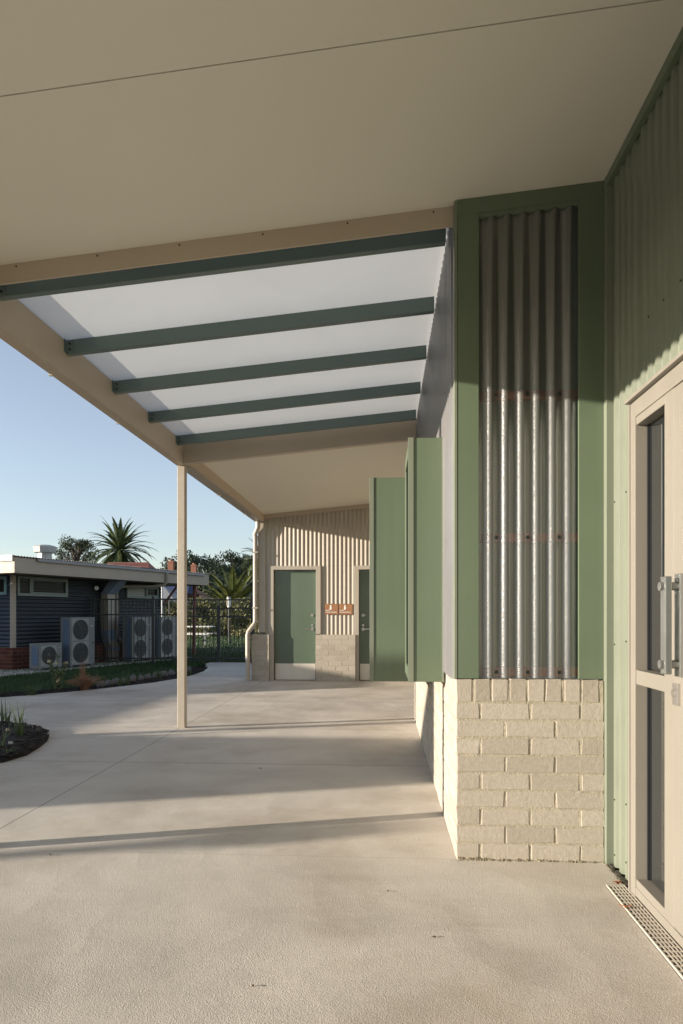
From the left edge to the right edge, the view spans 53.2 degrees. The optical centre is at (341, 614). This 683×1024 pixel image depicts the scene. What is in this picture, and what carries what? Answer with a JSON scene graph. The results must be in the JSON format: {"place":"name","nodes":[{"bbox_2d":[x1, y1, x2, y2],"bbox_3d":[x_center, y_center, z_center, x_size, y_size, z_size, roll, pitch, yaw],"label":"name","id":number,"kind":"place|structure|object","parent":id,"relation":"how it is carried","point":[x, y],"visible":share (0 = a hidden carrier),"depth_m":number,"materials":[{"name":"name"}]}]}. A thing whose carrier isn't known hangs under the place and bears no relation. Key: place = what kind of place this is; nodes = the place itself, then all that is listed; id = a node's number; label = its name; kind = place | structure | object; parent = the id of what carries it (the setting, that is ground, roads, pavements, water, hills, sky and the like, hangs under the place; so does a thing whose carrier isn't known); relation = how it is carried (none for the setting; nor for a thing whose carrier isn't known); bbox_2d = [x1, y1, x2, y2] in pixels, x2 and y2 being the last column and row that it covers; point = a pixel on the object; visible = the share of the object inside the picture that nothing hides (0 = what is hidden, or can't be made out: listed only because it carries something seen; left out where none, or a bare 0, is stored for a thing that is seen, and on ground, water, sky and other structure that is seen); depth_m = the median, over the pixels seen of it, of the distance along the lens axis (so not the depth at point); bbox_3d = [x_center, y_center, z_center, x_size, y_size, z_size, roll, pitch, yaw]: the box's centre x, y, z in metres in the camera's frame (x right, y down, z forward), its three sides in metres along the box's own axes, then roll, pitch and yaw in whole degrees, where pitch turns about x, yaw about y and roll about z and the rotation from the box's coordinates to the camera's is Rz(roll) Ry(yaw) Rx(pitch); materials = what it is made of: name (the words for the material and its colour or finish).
{"place":"outdoors","nodes":[
{"label":"outdoors","id":0,"kind":"place"},
{"bbox_2d":[1,675,187,696],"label":"mulch border","id":1,"kind":"object","parent":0,"point":[72,688],"visible":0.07,"depth_m":11.05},
{"bbox_2d":[23,684,42,694],"bbox_3d":[-4.596,1.125,10.111,0.290,0.191,0.275,0,0,-43],"label":"grass tuft","id":2,"kind":"object","parent":1,"relation":"on","point":[32,692],"visible":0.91,"depth_m":10.10,"materials":[{"name":"green plant"}]},
{"bbox_2d":[47,653,67,691],"bbox_3d":[-4.352,0.906,10.528,0.270,0.629,0.309,0,0,39],"label":"shrub","id":3,"kind":"object","parent":1,"relation":"on","point":[58,682],"visible":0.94,"depth_m":10.50,"materials":[{"name":"green plant"}]},
{"bbox_2d":[79,662,86,689],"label":"dry grass","id":4,"kind":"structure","parent":1,"relation":"on","point":[83,671],"depth_m":10.95,"materials":[{"name":"brown plant"}]},
{"bbox_2d":[64,674,106,689],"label":"dry grass","id":5,"kind":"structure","parent":1,"relation":"on","point":[84,683],"depth_m":10.79,"materials":[{"name":"brown plant"}]},
{"bbox_2d":[96,681,104,686],"bbox_3d":[-4.004,1.179,11.364,0.147,0.143,0.118,0,0,4],"label":"border stone","id":6,"kind":"object","parent":1,"relation":"on","point":[101,684],"visible":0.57,"depth_m":11.32,"materials":[{"name":"grey stone"}]},
{"bbox_2d":[0,667,207,697],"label":"bark chips","id":7,"kind":"object","parent":1,"relation":"on","point":[196,670],"visible":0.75,"depth_m":11.29,"materials":[{"name":"brown wood"}]},
{"bbox_2d":[105,680,114,685],"bbox_3d":[-3.940,1.177,11.580,0.149,0.137,0.124,0,0,36],"label":"border stone","id":8,"kind":"object","parent":1,"relation":"on","point":[110,682],"visible":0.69,"depth_m":11.54,"materials":[{"name":"grey stone"}]},
{"bbox_2d":[113,677,126,685],"bbox_3d":[-3.721,1.114,11.496,0.254,0.212,0.235,0,0,4],"label":"grass tuft","id":9,"kind":"object","parent":1,"relation":"on","point":[120,681],"visible":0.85,"depth_m":11.52,"materials":[{"name":"green plant"}]},
{"bbox_2d":[124,671,129,684],"bbox_3d":[-3.698,1.097,11.723,0.102,0.246,0.187,0,0,9],"label":"grass tuft","id":10,"kind":"object","parent":1,"relation":"on","point":[127,678],"visible":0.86,"depth_m":11.74,"materials":[{"name":"green plant"}]},
{"bbox_2d":[130,674,135,680],"bbox_3d":[-3.745,1.180,12.259,0.113,0.198,0.117,0,0,-17],"label":"border stone","id":11,"kind":"object","parent":1,"relation":"on","point":[132,677],"visible":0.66,"depth_m":12.22,"materials":[{"name":"grey stone"}]},
{"bbox_2d":[144,673,150,678],"bbox_3d":[-3.610,1.180,12.721,0.122,0.150,0.126,0,0,-21],"label":"border stone","id":12,"kind":"object","parent":1,"relation":"on","point":[147,676],"visible":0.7,"depth_m":12.68,"materials":[{"name":"grey stone"}]},
{"bbox_2d":[153,667,165,677],"bbox_3d":[-3.409,1.109,12.779,0.257,0.222,0.261,0,0,4],"label":"grass tuft","id":13,"kind":"object","parent":1,"relation":"on","point":[159,675],"visible":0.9,"depth_m":12.77,"materials":[{"name":"green plant"}]},
{"bbox_2d":[159,671,167,676],"bbox_3d":[-3.456,1.178,13.247,0.170,0.159,0.145,0,0,39],"label":"border stone","id":14,"kind":"object","parent":1,"relation":"on","point":[164,673],"visible":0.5,"depth_m":13.21,"materials":[{"name":"grey stone"}]},
{"bbox_2d":[168,669,175,674],"bbox_3d":[-3.371,1.179,13.544,0.150,0.179,0.132,0,0,19],"label":"border stone","id":15,"kind":"object","parent":1,"relation":"on","point":[171,672],"visible":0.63,"depth_m":13.50,"materials":[{"name":"grey stone"}]},
{"bbox_2d":[0,657,189,676],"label":"concrete apron","id":16,"kind":"object","parent":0,"point":[31,671],"visible":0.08,"depth_m":15.07,"materials":[{"name":"grey concrete"}]},
{"bbox_2d":[29,642,61,669],"bbox_3d":[-6.417,0.912,14.828,0.322,0.575,0.630,0,0,23],"label":"air conditioner","id":17,"kind":"object","parent":16,"relation":"on","point":[38,654],"visible":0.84,"depth_m":14.61,"materials":[{"name":"metal"}]},
{"bbox_2d":[61,617,94,667],"bbox_3d":[-6.050,0.635,15.677,0.322,1.130,0.760,0,0,23],"label":"air conditioner","id":18,"kind":"object","parent":16,"relation":"on","point":[78,639],"visible":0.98,"depth_m":15.48,"materials":[{"name":"metal"}]},
{"bbox_2d":[123,617,150,661],"bbox_3d":[-5.239,0.635,17.549,0.322,1.130,0.760,0,0,23],"label":"air conditioner","id":19,"kind":"object","parent":16,"relation":"on","point":[133,637],"visible":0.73,"depth_m":17.26,"materials":[{"name":"metal"}]},
{"bbox_2d":[151,617,176,657],"bbox_3d":[-4.807,0.635,18.549,0.322,1.130,0.760,0,0,23],"label":"air conditioner","id":20,"kind":"object","parent":16,"relation":"on","point":[166,637],"visible":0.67,"depth_m":18.36,"materials":[{"name":"metal"}]},
{"bbox_2d":[0,636,250,692],"bbox_3d":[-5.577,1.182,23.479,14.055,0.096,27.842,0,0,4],"label":"lawn grass","id":21,"kind":"structure","parent":0,"point":[40,675],"depth_m":14.82,"materials":[{"name":"green plant"}]},
{"bbox_2d":[0,544,208,669],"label":"portable classroom","id":22,"kind":"structure","parent":21,"relation":"on","point":[43,593],"depth_m":15.90,"materials":[{"name":"grey metal"}]},
{"bbox_2d":[0,576,6,594],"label":"window","id":23,"kind":"structure","parent":22,"relation":"in","point":[3,579],"depth_m":14.81,"materials":[{"name":"teal paint"}]},
{"bbox_2d":[17,576,67,596],"bbox_3d":[-6.765,-0.615,15.496,0.072,0.430,1.420,0,0,23],"label":"window","id":24,"kind":"structure","parent":22,"relation":"in","point":[19,578],"depth_m":15.43,"materials":[{"name":"grey paint"}]},
{"bbox_2d":[126,587,158,598],"bbox_3d":[-5.417,-0.600,18.612,0.072,0.340,1.290,0,0,23],"label":"window","id":25,"kind":"structure","parent":22,"relation":"in","point":[131,592],"depth_m":18.60,"materials":[{"name":"grey paint"}]},
{"bbox_2d":[92,595,254,663],"bbox_3d":[-4.122,0.420,16.683,4.030,1.760,0.080,0,0,4],"label":"metal fence","id":26,"kind":"object","parent":21,"relation":"on","point":[153,614],"visible":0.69,"depth_m":16.71,"materials":[{"name":"black metal"}]},
{"bbox_2d":[188,605,249,661],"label":"metal gate","id":27,"kind":"structure","parent":26,"relation":"attached to","point":[218,616],"depth_m":16.59,"materials":[{"name":"black metal"}]},
{"bbox_2d":[161,587,188,616],"bbox_3d":[-8.016,-0.300,30.477,1.900,3.000,2.140,0,0,4],"label":"shade sail","id":28,"kind":"object","parent":21,"relation":"on","point":[165,592],"visible":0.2,"depth_m":29.78,"materials":[{"name":"fabric"}]},
{"bbox_2d":[163,586,192,637],"bbox_3d":[-8.027,-0.175,33.554,1.300,2.750,1.200,0,0,4],"label":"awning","id":29,"kind":"object","parent":21,"relation":"on","point":[189,589],"visible":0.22,"depth_m":33.10,"materials":[{"name":"blue fabric"}]},
{"bbox_2d":[187,626,216,644],"bbox_3d":[-5.853,0.830,26.407,1.800,0.740,1.660,0,0,4],"label":"picnic table","id":30,"kind":"object","parent":21,"relation":"on","point":[205,634],"visible":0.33,"depth_m":26.32,"materials":[{"name":"white paint"}]},
{"bbox_2d":[165,596,257,636],"bbox_3d":[-6.955,0.137,37.654,10.690,2.324,2.258,0,0,4],"label":"hedge","id":31,"kind":"object","parent":21,"relation":"on","point":[224,622],"visible":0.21,"depth_m":37.12,"materials":[{"name":"green plant"}]},
{"bbox_2d":[227,597,230,642],"bbox_3d":[-4.674,0.240,28.339,0.190,1.920,0.185,0,0,4],"label":"bollard light","id":32,"kind":"object","parent":21,"relation":"on","point":[229,604],"visible":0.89,"depth_m":28.31,"materials":[{"name":"black paint"}]},
{"bbox_2d":[237,536,257,580],"bbox_3d":[-4.357,-1.584,38.304,2.964,5.802,3.120,0,0,4],"label":"tree","id":33,"kind":"object","parent":21,"relation":"on","point":[249,568],"visible":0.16,"depth_m":38.25,"materials":[{"name":"green plant"}]},
{"bbox_2d":[0,339,257,572],"label":"sky","id":34,"kind":"structure","parent":0,"point":[68,468],"materials":[{"name":"blue"}]},
{"bbox_2d":[107,559,174,569],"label":"house","id":35,"kind":"structure","parent":0,"point":[171,564],"depth_m":49.66,"materials":[{"name":"ceramic"}]},
{"bbox_2d":[188,563,210,598],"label":"house","id":36,"kind":"structure","parent":0,"point":[193,567],"depth_m":52.89,"materials":[{"name":"brick"}]},
{"bbox_2d":[0,662,682,1023],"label":"concrete paving","id":37,"kind":"structure","parent":0,"point":[202,867],"depth_m":3.01,"materials":[{"name":"beige concrete"}]},
{"bbox_2d":[0,721,49,762],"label":"mulch bed","id":38,"kind":"object","parent":37,"relation":"on","point":[19,755],"visible":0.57,"depth_m":6.13,"materials":[{"name":"brown wood"}]},
{"bbox_2d":[0,699,12,722],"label":"strap plant","id":39,"kind":"object","parent":38,"relation":"on","point":[6,718],"visible":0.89,"depth_m":7.31,"materials":[{"name":"green plant"}]},
{"bbox_2d":[0,717,23,745],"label":"strap plant","id":40,"kind":"object","parent":38,"relation":"on","point":[2,743],"visible":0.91,"depth_m":5.98,"materials":[{"name":"green plant"}]},
{"bbox_2d":[10,698,26,735],"bbox_3d":[-3.065,0.960,6.451,0.286,0.420,0.152,0,0,27],"label":"strap plant","id":41,"kind":"object","parent":38,"relation":"on","point":[20,731],"visible":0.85,"depth_m":6.47,"materials":[{"name":"green plant"}]},
{"bbox_2d":[0,228,448,727],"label":"canopy","id":42,"kind":"object","parent":37,"relation":"on","point":[183,366],"visible":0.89,"depth_m":4.81,"materials":[{"name":"beige paint"}]},
{"bbox_2d":[190,441,407,680],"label":"toilet block","id":43,"kind":"structure","parent":37,"relation":"on","point":[311,545],"depth_m":12.26,"materials":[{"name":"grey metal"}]},
{"bbox_2d":[275,570,315,679],"bbox_3d":[-0.838,0.198,12.365,0.760,1.988,0.109,0,0,4],"label":"door","id":44,"kind":"structure","parent":43,"relation":"in","point":[295,590],"depth_m":12.38,"materials":[{"name":"green paint"}]},
{"bbox_2d":[325,604,337,613],"bbox_3d":[-0.180,-0.090,12.254,0.237,0.190,0.008,0,0,4],"label":"toilet sign","id":45,"kind":"object","parent":43,"relation":"attached to","point":[331,608],"visible":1,"depth_m":12.25,"materials":[{"name":"orange paint"}]},
{"bbox_2d":[339,604,352,613],"bbox_3d":[0.076,-0.090,12.238,0.244,0.190,0.008,0,0,4],"label":"toilet sign","id":46,"kind":"object","parent":43,"relation":"attached to","point":[345,608],"visible":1,"depth_m":12.23,"materials":[{"name":"orange paint"}]},
{"bbox_2d":[359,570,369,679],"bbox_3d":[0.697,0.198,12.271,0.760,1.988,0.109,0,0,4],"label":"door","id":47,"kind":"structure","parent":43,"relation":"in","point":[364,575],"depth_m":12.30,"materials":[{"name":"green paint"}]},
{"bbox_2d":[0,0,682,947],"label":"pavilion building","id":48,"kind":"structure","parent":37,"relation":"on","point":[526,574],"depth_m":3.13,"materials":[{"name":"beige brick"}]},
{"bbox_2d":[657,382,682,935],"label":"door","id":49,"kind":"structure","parent":48,"relation":"in","point":[666,664],"depth_m":2.45,"materials":[{"name":"beige paint"}]},
{"bbox_2d":[606,884,682,979],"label":"drain grate","id":50,"kind":"object","parent":37,"relation":"on","point":[666,945],"visible":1,"depth_m":2.59,"materials":[{"name":"metal"}]},
{"label":"ground","id":51,"kind":"structure","parent":0,"visible":0},
{"bbox_2d":[54,534,100,562],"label":"eucalyptus tree","id":52,"kind":"object","parent":51,"relation":"on","point":[77,548],"visible":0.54,"depth_m":94.10,"materials":[{"name":"green plant"}]},
{"bbox_2d":[83,517,156,563],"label":"palm tree","id":53,"kind":"object","parent":51,"relation":"on","point":[120,538],"visible":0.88,"depth_m":72.77,"materials":[{"name":"green plant"}]},
{"bbox_2d":[160,556,190,601],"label":"tree","id":54,"kind":"object","parent":51,"relation":"on","point":[188,567],"visible":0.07,"depth_m":142.72,"materials":[{"name":"green plant"}]},
{"bbox_2d":[164,549,213,572],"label":"tree","id":55,"kind":"object","parent":51,"relation":"on","point":[191,558],"visible":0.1,"depth_m":152.01,"materials":[{"name":"green plant"}]},
{"bbox_2d":[198,560,218,572],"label":"tree","id":56,"kind":"object","parent":51,"relation":"on","point":[209,563],"depth_m":160.99,"materials":[{"name":"green plant"}]},
{"bbox_2d":[197,571,229,601],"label":"tree","id":57,"kind":"object","parent":51,"relation":"on","point":[213,585],"visible":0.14,"depth_m":104.01,"materials":[{"name":"green plant"}]},
{"bbox_2d":[188,565,252,601],"bbox_3d":[-6.364,-0.729,40.470,5.688,4.190,5.506,0,0,4],"label":"palm tree","id":58,"kind":"object","parent":51,"relation":"on","point":[234,588],"visible":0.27,"depth_m":39.76,"materials":[{"name":"green plant"}]},
{"bbox_2d":[208,563,244,580],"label":"tree","id":59,"kind":"object","parent":51,"relation":"on","point":[219,570],"visible":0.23,"depth_m":149.84,"materials":[{"name":"green plant"}]},
{"bbox_2d":[209,549,250,587],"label":"tree","id":60,"kind":"object","parent":51,"relation":"on","point":[233,558],"visible":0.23,"depth_m":166.16,"materials":[{"name":"green plant"}]},
{"bbox_2d":[230,554,252,593],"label":"tree","id":61,"kind":"object","parent":51,"relation":"on","point":[244,555],"visible":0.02,"depth_m":170.86,"materials":[{"name":"green plant"}]},
{"bbox_2d":[239,555,252,595],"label":"tree","id":62,"kind":"object","parent":51,"relation":"on","point":[244,567],"visible":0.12,"depth_m":160.60,"materials":[{"name":"green plant"}]}
]}

